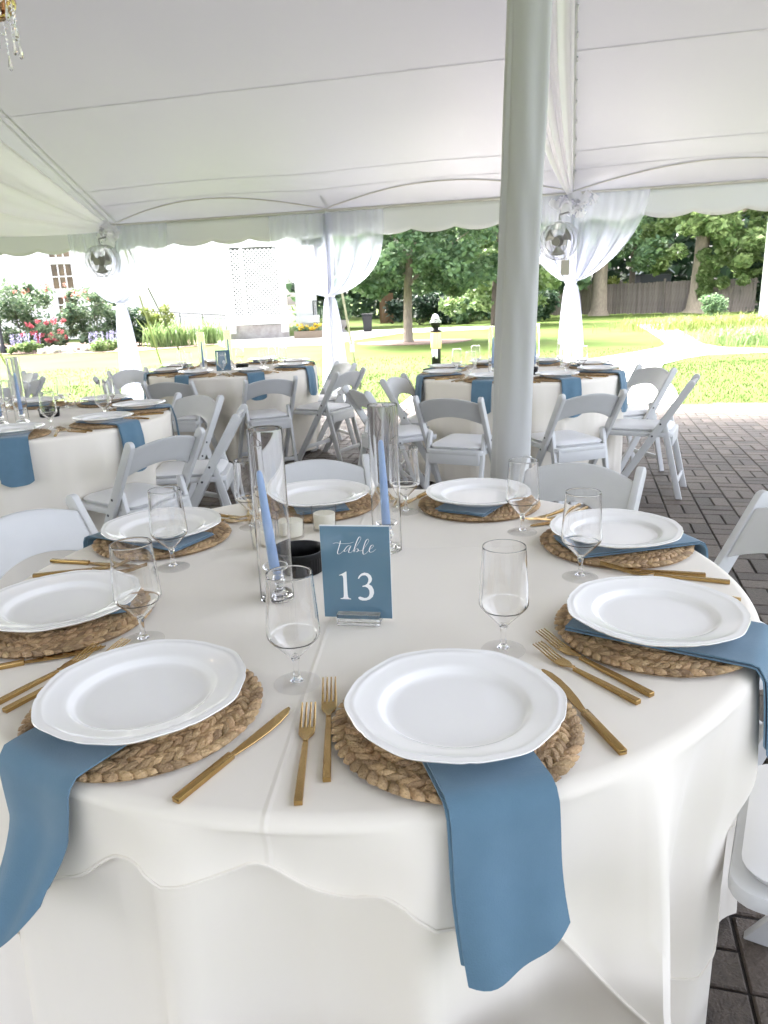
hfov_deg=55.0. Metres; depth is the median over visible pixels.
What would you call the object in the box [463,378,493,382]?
placemat
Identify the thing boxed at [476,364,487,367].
placemat
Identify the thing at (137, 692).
plate
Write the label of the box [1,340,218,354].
garden bed
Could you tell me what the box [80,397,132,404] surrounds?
napkin
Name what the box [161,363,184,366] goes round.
plate
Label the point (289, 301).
sky
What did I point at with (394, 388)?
folding chair
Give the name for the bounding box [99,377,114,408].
water goblet
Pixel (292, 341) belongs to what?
path
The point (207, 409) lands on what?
folding chair
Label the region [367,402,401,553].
glass cylinder
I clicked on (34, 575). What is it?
fork
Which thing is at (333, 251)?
sheer curtain
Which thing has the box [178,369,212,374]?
plate
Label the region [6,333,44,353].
salvia
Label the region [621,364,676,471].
folding chair
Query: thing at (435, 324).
bollard light
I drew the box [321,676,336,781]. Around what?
fork
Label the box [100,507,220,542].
plate
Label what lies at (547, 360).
plate
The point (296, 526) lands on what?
votive candle
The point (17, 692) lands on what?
fork
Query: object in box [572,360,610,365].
plate
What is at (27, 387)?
folding chair
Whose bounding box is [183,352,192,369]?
water goblet
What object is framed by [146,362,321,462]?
tablecloth
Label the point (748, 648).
napkin
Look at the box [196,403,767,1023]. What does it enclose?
patio
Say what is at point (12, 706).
fork
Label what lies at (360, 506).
placemat
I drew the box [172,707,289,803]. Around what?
knife
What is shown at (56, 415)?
ramekin
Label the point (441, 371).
plate
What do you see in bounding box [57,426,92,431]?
fork
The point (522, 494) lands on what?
water goblet
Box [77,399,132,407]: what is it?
placemat
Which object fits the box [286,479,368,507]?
plate
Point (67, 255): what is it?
window
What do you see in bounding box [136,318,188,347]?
iris clump
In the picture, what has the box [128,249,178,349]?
guy strap
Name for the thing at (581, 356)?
water goblet
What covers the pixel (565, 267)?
outlet box
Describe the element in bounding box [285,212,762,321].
woods
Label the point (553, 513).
fork
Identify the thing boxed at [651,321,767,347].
liriope
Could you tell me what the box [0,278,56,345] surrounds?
crape myrtle
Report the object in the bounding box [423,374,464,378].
placemat
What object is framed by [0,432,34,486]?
napkin
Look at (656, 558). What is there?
placemat
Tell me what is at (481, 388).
napkin
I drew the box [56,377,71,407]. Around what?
water goblet
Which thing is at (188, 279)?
white building
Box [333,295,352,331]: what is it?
garden urn
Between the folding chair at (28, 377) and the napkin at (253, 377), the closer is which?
the napkin at (253, 377)
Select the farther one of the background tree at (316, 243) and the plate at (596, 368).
the background tree at (316, 243)
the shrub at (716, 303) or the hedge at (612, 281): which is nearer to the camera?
the shrub at (716, 303)
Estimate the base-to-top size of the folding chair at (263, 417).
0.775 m
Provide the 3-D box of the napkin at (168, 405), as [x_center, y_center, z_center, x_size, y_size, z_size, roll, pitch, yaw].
[-1.357,-0.473,4.289,0.341,0.284,0.145,-7,17,-17]
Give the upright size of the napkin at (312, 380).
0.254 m
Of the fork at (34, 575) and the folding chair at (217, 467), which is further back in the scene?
the folding chair at (217, 467)
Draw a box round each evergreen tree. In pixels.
[743,213,766,312]
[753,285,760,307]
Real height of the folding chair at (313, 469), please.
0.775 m
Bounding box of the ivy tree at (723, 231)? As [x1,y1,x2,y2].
[639,208,767,313]
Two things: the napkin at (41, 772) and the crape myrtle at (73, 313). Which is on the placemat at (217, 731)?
the napkin at (41, 772)
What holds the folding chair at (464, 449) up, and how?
on the patio
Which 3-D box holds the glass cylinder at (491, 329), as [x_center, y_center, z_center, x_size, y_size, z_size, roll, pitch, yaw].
[0.815,-1.213,5.509,0.068,0.343,0.068,-2,16,0]
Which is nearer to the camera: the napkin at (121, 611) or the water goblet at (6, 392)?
the napkin at (121, 611)
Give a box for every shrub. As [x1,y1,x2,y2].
[103,307,151,345]
[138,304,175,344]
[698,293,728,316]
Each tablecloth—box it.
[0,401,177,588]
[0,825,736,1023]
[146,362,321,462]
[416,365,622,481]
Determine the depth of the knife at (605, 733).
1.01 m
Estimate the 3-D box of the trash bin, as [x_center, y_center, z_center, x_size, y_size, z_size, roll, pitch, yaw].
[-0.709,-8.111,31.585,0.460,0.755,0.460,-2,16,0]
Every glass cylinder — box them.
[0,377,8,424]
[5,357,29,422]
[196,332,207,368]
[223,330,233,367]
[246,425,292,602]
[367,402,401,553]
[488,326,494,371]
[534,323,539,369]
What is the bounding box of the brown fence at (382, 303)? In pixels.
[379,293,393,323]
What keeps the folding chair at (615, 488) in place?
on the patio
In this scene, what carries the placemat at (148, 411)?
on the tablecloth at (79, 464)
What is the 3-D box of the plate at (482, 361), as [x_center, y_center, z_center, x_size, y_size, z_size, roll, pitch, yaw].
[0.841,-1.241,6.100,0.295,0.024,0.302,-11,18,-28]
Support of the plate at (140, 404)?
on the napkin at (168, 405)
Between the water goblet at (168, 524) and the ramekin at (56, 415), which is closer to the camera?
the water goblet at (168, 524)
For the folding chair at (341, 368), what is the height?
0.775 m
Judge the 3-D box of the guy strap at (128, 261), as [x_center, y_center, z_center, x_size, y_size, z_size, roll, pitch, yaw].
[-4.122,-3.381,12.777,0.057,2.461,4.925,-5,16,-11]
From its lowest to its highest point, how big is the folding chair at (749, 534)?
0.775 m
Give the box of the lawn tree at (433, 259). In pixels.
[318,224,498,341]
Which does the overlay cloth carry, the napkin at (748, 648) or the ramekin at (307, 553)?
the ramekin at (307, 553)
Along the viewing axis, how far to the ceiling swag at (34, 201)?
9.05 m
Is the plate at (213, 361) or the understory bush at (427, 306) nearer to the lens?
the plate at (213, 361)
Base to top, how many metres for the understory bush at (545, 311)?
1.726 m
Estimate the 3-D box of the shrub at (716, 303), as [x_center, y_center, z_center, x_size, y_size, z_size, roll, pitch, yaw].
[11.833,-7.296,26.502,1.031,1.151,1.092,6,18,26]
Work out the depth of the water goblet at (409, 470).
1.98 m
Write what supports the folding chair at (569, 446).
on the patio
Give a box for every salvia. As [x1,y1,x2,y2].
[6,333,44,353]
[87,330,121,351]
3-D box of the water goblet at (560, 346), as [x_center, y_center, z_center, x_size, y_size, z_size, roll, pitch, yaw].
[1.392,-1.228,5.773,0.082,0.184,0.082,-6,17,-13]
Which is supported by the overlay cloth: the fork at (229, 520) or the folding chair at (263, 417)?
the fork at (229, 520)
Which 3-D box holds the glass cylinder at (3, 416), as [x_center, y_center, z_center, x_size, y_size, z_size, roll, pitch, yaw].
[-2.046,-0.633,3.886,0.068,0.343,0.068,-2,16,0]
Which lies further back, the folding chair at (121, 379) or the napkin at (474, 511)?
the folding chair at (121, 379)
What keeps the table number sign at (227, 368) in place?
on the tablecloth at (230, 389)
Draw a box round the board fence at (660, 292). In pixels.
[549,277,759,314]
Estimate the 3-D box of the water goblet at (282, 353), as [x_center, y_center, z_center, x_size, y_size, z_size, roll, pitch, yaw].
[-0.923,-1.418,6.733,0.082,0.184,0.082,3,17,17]
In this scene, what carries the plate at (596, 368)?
on the napkin at (623, 380)
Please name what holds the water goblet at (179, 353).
on the tablecloth at (230, 389)
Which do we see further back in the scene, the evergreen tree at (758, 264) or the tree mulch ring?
the evergreen tree at (758, 264)
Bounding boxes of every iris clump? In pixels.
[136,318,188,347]
[151,317,209,346]
[188,316,240,343]
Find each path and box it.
[214,326,488,347]
[400,324,767,407]
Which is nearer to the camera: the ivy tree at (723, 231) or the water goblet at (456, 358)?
the water goblet at (456, 358)
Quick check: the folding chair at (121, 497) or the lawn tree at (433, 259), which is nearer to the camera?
the folding chair at (121, 497)
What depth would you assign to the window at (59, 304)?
34.81 m
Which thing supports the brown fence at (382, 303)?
on the lawn at (599, 339)
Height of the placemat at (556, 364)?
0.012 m
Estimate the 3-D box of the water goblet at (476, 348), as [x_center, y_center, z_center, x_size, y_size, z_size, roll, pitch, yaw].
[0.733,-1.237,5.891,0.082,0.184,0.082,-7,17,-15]
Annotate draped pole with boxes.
[490,0,551,479]
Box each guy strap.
[126,252,162,366]
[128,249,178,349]
[337,267,361,388]
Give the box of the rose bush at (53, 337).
[19,317,70,350]
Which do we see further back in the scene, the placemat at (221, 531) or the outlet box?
the outlet box
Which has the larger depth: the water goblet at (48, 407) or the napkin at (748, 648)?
the water goblet at (48, 407)
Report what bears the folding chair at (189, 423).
on the patio
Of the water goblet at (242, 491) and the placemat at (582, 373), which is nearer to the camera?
the water goblet at (242, 491)
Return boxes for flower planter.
[292,322,322,338]
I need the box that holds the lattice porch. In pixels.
[218,237,319,339]
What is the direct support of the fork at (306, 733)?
on the overlay cloth
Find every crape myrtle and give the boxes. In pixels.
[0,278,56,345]
[42,282,121,344]
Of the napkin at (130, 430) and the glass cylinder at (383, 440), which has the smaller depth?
the glass cylinder at (383, 440)
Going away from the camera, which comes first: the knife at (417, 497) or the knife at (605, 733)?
the knife at (605, 733)
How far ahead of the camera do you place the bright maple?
32.36 m
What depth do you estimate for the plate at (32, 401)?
4.65 m
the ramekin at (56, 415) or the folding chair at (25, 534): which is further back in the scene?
the ramekin at (56, 415)
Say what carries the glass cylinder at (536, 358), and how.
in the candle holder
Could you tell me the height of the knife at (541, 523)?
0.008 m
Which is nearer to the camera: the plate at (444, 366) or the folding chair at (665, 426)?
the folding chair at (665, 426)
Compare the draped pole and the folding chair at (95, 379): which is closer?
the draped pole
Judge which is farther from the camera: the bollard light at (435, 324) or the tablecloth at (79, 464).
the bollard light at (435, 324)
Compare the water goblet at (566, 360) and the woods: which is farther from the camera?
the woods
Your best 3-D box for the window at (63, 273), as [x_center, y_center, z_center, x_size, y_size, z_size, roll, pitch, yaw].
[-15.050,-11.021,34.509,1.120,1.260,0.120,-2,16,0]
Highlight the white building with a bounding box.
[0,242,225,340]
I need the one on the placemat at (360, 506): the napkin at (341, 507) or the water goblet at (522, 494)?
the napkin at (341, 507)
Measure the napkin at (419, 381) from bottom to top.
0.254 m
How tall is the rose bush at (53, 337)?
1.236 m
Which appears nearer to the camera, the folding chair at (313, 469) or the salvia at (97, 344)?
the folding chair at (313, 469)
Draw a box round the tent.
[0,0,767,399]
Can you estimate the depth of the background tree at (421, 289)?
42.19 m
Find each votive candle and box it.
[252,528,255,546]
[289,517,302,537]
[313,510,334,529]
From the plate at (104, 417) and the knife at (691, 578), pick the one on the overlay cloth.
the knife at (691, 578)
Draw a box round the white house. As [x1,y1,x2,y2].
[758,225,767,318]
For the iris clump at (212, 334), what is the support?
on the garden bed
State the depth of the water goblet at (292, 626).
1.08 m
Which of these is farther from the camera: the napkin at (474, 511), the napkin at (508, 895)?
the napkin at (474, 511)
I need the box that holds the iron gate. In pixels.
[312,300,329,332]
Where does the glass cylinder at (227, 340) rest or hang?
in the candle holder
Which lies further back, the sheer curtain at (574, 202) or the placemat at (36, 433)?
the sheer curtain at (574, 202)
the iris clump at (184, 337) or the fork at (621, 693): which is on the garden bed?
the iris clump at (184, 337)
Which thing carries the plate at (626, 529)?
on the napkin at (700, 547)
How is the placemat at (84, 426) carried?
on the tablecloth at (79, 464)
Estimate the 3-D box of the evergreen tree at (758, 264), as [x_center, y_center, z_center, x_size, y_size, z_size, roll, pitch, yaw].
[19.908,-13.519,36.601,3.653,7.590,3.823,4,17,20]
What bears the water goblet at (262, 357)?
on the tablecloth at (230, 389)
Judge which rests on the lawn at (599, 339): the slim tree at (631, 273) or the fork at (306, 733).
the slim tree at (631, 273)
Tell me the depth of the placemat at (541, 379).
4.93 m
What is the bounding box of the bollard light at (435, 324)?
[429,314,441,363]
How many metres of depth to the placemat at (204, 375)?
6.11 m
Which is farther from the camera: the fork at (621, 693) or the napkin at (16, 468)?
the napkin at (16, 468)
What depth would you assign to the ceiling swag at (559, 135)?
6.91 m
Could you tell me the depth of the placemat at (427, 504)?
1.96 m
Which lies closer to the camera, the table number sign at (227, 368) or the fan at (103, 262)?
the table number sign at (227, 368)
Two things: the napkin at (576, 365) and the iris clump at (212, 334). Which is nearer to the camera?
the napkin at (576, 365)
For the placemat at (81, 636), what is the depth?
1.32 m
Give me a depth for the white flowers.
24.43 m
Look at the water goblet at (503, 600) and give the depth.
1.17 m
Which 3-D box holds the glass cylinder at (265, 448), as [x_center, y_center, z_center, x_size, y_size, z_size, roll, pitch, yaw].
[-0.220,0.007,1.437,0.068,0.343,0.068,-2,16,0]
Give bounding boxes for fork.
[0,642,100,704]
[2,638,130,712]
[32,565,109,577]
[55,427,86,432]
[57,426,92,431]
[131,412,162,415]
[219,513,249,518]
[221,518,249,522]
[294,702,315,805]
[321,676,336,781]
[524,508,563,519]
[532,641,640,704]
[534,516,555,520]
[535,628,654,697]
[600,561,705,576]
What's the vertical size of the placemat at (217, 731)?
0.012 m
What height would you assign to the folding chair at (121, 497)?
0.775 m
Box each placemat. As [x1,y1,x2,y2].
[0,606,153,658]
[10,401,68,409]
[17,669,262,782]
[28,428,50,439]
[69,417,138,429]
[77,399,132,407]
[91,521,231,559]
[110,408,169,413]
[147,372,183,375]
[181,373,216,377]
[231,370,271,375]
[246,360,279,363]
[274,365,306,369]
[288,493,370,522]
[331,700,584,804]
[418,495,540,522]
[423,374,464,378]
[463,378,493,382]
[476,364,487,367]
[533,375,582,381]
[539,362,560,365]
[540,528,694,568]
[554,604,743,677]
[578,372,618,374]
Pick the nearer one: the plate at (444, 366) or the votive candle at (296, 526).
the votive candle at (296, 526)
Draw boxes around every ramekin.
[37,406,59,417]
[235,363,248,367]
[291,540,321,575]
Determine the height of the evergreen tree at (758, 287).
10.266 m
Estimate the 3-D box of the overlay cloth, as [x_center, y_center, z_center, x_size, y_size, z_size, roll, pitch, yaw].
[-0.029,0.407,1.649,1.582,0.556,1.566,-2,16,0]
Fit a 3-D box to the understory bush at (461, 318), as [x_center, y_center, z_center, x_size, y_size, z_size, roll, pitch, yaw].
[4.314,-10.245,36.785,3.642,1.741,2.509,-2,16,0]
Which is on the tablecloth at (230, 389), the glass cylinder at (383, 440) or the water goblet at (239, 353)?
the water goblet at (239, 353)
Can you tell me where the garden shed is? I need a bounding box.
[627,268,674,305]
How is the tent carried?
on the patio
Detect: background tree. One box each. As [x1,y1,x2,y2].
[288,237,375,327]
[379,237,421,321]
[395,236,481,295]
[484,218,605,296]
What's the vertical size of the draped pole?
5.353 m
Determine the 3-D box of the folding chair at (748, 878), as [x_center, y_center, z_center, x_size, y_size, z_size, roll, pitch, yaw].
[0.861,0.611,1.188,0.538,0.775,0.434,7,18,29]
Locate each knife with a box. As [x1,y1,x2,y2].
[0,645,105,669]
[50,558,109,565]
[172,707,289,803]
[401,491,426,506]
[530,521,550,525]
[541,669,626,755]
[606,563,729,584]
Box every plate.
[0,422,44,435]
[0,570,120,632]
[26,396,61,404]
[31,639,245,745]
[72,411,133,422]
[79,394,129,402]
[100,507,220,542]
[112,399,165,408]
[149,367,182,372]
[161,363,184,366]
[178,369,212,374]
[207,359,215,363]
[234,367,268,371]
[247,357,277,361]
[276,362,308,366]
[279,358,309,361]
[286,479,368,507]
[344,648,566,764]
[422,369,461,374]
[426,478,506,506]
[427,363,464,368]
[467,372,493,378]
[477,359,487,364]
[535,370,579,377]
[539,357,558,362]
[549,508,683,548]
[567,576,750,646]
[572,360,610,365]
[577,365,619,371]
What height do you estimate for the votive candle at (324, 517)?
0.045 m
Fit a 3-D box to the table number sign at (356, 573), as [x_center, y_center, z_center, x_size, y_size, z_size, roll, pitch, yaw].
[-0.050,0.112,1.336,0.127,0.185,0.040,1,16,9]
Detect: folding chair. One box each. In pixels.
[0,494,97,578]
[5,370,38,405]
[10,383,30,401]
[11,376,45,405]
[82,427,204,524]
[92,376,120,393]
[106,367,148,392]
[141,380,217,453]
[156,403,247,506]
[170,392,223,506]
[238,375,297,461]
[285,454,370,489]
[293,367,365,461]
[311,360,356,451]
[342,385,436,488]
[379,373,432,473]
[412,395,491,489]
[523,455,645,510]
[531,389,626,503]
[609,374,699,499]
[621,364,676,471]
[714,490,767,764]
[728,764,767,946]
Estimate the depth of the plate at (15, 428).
3.58 m
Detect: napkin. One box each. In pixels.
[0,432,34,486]
[0,727,126,946]
[75,419,147,471]
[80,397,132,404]
[83,531,213,551]
[111,609,125,613]
[116,403,179,434]
[143,370,179,398]
[174,372,208,397]
[238,371,266,400]
[276,366,317,394]
[280,360,318,389]
[294,503,349,514]
[415,372,461,401]
[422,751,569,991]
[423,367,464,369]
[435,503,501,516]
[471,379,493,413]
[540,375,581,417]
[553,533,707,557]
[565,618,767,757]
[571,363,613,366]
[578,369,627,411]
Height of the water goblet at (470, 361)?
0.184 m
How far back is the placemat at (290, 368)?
6.43 m
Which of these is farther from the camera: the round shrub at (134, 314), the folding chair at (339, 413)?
the round shrub at (134, 314)
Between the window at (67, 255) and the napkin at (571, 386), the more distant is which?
the window at (67, 255)
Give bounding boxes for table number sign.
[215,350,230,371]
[319,524,392,625]
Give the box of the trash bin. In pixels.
[362,313,372,331]
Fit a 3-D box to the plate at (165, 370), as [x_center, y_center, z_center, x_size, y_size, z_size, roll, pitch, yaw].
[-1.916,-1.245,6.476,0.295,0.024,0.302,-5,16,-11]
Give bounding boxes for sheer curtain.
[67,219,166,399]
[268,209,380,400]
[539,190,644,360]
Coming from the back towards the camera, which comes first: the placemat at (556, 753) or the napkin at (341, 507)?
the napkin at (341, 507)
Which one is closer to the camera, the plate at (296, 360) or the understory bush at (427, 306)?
the plate at (296, 360)
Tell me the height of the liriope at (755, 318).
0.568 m
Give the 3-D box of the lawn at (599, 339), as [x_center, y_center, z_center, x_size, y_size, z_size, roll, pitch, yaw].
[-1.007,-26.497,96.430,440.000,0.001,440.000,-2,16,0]
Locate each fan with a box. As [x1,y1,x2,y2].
[85,236,120,277]
[540,211,579,259]
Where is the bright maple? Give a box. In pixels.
[438,221,562,325]
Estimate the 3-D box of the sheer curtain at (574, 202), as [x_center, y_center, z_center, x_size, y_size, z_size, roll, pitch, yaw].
[2.283,-2.506,8.714,1.500,2.426,0.323,2,17,14]
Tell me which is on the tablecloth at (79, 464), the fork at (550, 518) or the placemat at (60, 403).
the placemat at (60, 403)
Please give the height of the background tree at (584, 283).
10.434 m
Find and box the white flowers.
[37,344,91,353]
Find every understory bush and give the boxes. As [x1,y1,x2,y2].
[383,291,455,324]
[436,291,490,323]
[483,288,561,321]
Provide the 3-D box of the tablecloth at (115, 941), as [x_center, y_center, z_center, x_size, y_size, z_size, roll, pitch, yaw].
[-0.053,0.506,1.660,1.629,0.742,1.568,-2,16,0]
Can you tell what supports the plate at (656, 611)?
on the napkin at (748, 648)
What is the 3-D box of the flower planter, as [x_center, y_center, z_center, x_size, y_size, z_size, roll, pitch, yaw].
[-2.881,-6.905,28.047,1.234,0.587,0.517,-2,16,0]
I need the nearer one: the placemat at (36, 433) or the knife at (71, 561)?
the knife at (71, 561)
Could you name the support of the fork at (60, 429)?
on the tablecloth at (79, 464)
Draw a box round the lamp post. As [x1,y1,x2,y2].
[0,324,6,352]
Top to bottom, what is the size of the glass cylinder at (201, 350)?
0.343 m
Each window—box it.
[46,250,71,259]
[48,262,75,290]
[55,295,79,322]
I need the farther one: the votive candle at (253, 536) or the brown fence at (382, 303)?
the brown fence at (382, 303)
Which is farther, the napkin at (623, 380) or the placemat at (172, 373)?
the placemat at (172, 373)
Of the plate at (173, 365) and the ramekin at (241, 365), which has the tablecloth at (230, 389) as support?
the ramekin at (241, 365)
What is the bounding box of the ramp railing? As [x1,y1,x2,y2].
[137,310,226,329]
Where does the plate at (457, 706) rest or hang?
on the napkin at (508, 895)
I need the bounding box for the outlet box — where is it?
[561,251,574,289]
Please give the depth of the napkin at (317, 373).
7.01 m
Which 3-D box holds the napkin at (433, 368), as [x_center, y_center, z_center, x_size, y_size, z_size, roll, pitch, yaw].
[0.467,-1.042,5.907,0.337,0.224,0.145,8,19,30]
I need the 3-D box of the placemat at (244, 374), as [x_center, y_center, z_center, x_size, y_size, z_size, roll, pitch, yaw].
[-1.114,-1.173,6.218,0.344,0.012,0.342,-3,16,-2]
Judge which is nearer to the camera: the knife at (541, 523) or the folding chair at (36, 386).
the knife at (541, 523)
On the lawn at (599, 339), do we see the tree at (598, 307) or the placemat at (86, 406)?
the tree at (598, 307)
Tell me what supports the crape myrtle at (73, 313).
on the garden bed
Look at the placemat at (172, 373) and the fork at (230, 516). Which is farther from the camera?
the placemat at (172, 373)
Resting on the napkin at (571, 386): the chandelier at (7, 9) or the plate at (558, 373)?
the plate at (558, 373)
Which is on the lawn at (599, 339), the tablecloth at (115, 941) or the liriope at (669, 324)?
the liriope at (669, 324)
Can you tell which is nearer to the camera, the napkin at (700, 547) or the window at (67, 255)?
the napkin at (700, 547)
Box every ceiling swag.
[0,140,103,236]
[545,0,574,194]
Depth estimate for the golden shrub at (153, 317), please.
26.44 m
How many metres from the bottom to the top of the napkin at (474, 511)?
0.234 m
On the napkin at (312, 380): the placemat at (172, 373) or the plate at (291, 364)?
the plate at (291, 364)
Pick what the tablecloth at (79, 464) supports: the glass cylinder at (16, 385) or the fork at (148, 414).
the fork at (148, 414)
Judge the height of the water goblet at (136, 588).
0.184 m
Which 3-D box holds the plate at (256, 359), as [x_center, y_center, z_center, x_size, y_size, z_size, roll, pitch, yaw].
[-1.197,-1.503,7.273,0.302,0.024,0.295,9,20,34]
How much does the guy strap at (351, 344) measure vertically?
2.458 m
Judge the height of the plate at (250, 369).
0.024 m
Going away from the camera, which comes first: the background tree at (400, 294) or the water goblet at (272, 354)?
the water goblet at (272, 354)
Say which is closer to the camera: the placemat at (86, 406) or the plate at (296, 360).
the placemat at (86, 406)
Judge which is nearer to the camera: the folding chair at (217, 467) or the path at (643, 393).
the folding chair at (217, 467)
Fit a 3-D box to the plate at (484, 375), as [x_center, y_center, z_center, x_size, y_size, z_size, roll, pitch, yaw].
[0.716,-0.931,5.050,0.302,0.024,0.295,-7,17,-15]
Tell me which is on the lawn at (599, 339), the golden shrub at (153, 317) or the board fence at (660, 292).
the board fence at (660, 292)
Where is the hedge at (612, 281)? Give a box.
[551,274,628,297]
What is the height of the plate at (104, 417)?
0.024 m
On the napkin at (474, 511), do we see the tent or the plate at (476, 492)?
the plate at (476, 492)
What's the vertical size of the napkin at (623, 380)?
0.284 m
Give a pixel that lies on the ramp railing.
(202, 317)
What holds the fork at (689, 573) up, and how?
on the overlay cloth
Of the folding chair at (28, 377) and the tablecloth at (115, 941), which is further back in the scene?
the folding chair at (28, 377)
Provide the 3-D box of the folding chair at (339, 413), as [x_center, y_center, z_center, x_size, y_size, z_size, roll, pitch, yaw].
[-0.479,-0.848,6.396,0.538,0.775,0.434,7,19,30]
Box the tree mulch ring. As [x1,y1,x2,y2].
[357,339,471,345]
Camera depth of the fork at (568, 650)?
1.15 m
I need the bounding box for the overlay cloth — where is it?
[0,489,759,1023]
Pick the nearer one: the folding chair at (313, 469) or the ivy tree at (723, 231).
the folding chair at (313, 469)
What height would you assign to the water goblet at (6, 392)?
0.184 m
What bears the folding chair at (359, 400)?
on the patio
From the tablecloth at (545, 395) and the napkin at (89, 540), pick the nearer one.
the napkin at (89, 540)
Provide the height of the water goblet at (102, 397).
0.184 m
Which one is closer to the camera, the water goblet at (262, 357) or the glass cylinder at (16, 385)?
the glass cylinder at (16, 385)
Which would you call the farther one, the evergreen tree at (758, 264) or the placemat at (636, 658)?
the evergreen tree at (758, 264)
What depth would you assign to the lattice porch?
28.85 m
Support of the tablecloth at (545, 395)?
on the patio
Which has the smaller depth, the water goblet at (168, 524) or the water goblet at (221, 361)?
the water goblet at (168, 524)
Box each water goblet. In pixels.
[1,380,11,410]
[38,391,57,427]
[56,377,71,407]
[94,383,110,411]
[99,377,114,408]
[109,537,161,639]
[147,486,187,566]
[176,350,184,369]
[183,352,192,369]
[217,352,226,372]
[233,457,253,527]
[235,345,243,363]
[258,349,267,369]
[265,565,319,689]
[268,345,276,363]
[278,346,286,362]
[399,444,419,510]
[451,348,461,372]
[465,351,475,376]
[471,345,480,367]
[478,539,528,649]
[506,457,539,532]
[556,343,566,366]
[560,349,571,369]
[561,487,601,575]
[576,345,587,369]
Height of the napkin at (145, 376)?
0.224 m
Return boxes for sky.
[284,234,716,304]
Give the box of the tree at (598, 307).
[546,216,667,315]
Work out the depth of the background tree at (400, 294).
45.75 m
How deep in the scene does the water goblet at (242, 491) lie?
1.89 m
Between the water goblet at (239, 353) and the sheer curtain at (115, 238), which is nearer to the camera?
the water goblet at (239, 353)
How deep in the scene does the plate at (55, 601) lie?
1.43 m
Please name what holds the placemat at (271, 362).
on the tablecloth at (230, 389)
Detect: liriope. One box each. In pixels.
[593,311,762,333]
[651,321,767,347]
[663,309,767,329]
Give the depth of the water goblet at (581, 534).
1.47 m
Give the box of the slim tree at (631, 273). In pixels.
[594,214,678,305]
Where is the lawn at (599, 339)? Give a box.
[0,301,767,408]
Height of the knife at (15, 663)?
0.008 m
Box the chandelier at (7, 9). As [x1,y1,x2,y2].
[0,0,23,71]
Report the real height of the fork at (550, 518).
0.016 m
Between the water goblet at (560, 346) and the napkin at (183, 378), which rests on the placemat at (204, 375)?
the napkin at (183, 378)
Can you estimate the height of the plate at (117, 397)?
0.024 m
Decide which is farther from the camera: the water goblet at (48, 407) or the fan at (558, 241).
the fan at (558, 241)

